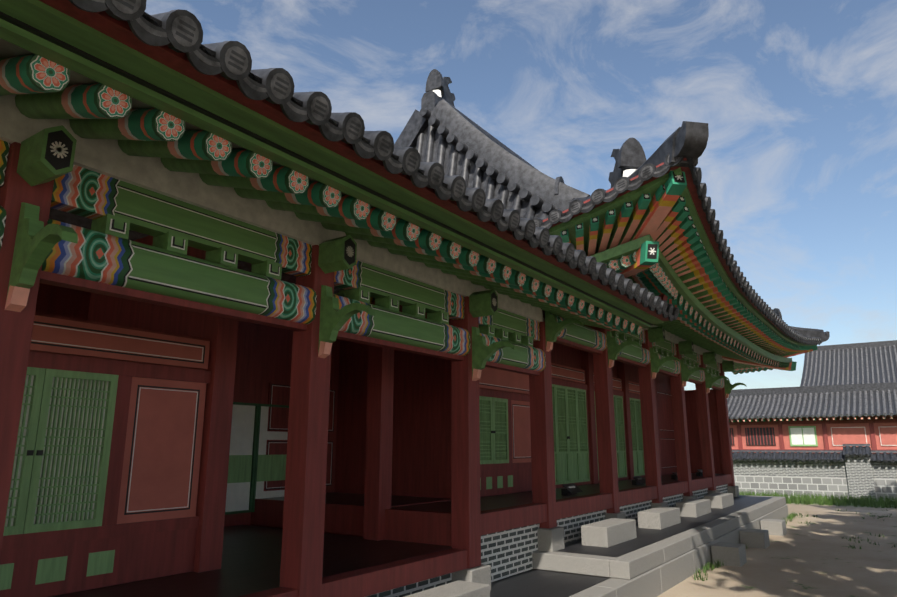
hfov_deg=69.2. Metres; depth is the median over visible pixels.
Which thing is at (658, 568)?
stone
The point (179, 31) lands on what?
wing tiles
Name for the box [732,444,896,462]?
wall cap
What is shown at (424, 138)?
tiles
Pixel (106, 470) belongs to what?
walls
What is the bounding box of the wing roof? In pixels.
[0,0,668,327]
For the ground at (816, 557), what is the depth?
11.09 m
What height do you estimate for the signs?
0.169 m
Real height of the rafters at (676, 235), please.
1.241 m
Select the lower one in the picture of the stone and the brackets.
the stone
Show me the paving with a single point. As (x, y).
(535, 583)
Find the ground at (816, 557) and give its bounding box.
[536,498,896,596]
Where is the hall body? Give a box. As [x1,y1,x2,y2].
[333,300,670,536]
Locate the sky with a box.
[145,0,896,389]
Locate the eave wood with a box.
[335,158,817,370]
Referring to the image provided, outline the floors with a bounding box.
[50,473,720,596]
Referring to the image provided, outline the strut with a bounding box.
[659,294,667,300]
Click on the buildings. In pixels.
(841, 395)
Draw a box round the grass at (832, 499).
[689,489,896,580]
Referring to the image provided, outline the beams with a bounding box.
[0,95,724,389]
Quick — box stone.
[404,486,788,596]
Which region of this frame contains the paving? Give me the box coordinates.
[490,496,772,596]
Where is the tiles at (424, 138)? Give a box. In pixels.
[334,90,823,344]
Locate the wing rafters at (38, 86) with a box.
[0,54,641,334]
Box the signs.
[561,469,702,494]
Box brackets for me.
[4,125,746,398]
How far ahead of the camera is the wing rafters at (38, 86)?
4.47 m
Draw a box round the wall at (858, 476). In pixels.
[733,455,896,499]
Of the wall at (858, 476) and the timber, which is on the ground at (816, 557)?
the wall at (858, 476)
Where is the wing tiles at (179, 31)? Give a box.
[49,0,678,320]
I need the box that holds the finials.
[419,69,829,341]
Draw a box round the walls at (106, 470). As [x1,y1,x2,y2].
[0,236,722,596]
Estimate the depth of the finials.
11.79 m
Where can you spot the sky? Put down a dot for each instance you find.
(797, 99)
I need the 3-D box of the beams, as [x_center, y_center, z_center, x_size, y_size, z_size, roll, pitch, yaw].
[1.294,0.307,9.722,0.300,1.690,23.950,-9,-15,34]
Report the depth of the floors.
7.05 m
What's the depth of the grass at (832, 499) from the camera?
25.21 m
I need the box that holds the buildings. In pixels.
[727,340,896,452]
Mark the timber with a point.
(304, 514)
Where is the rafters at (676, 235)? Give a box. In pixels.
[370,185,812,374]
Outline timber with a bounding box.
[0,142,734,596]

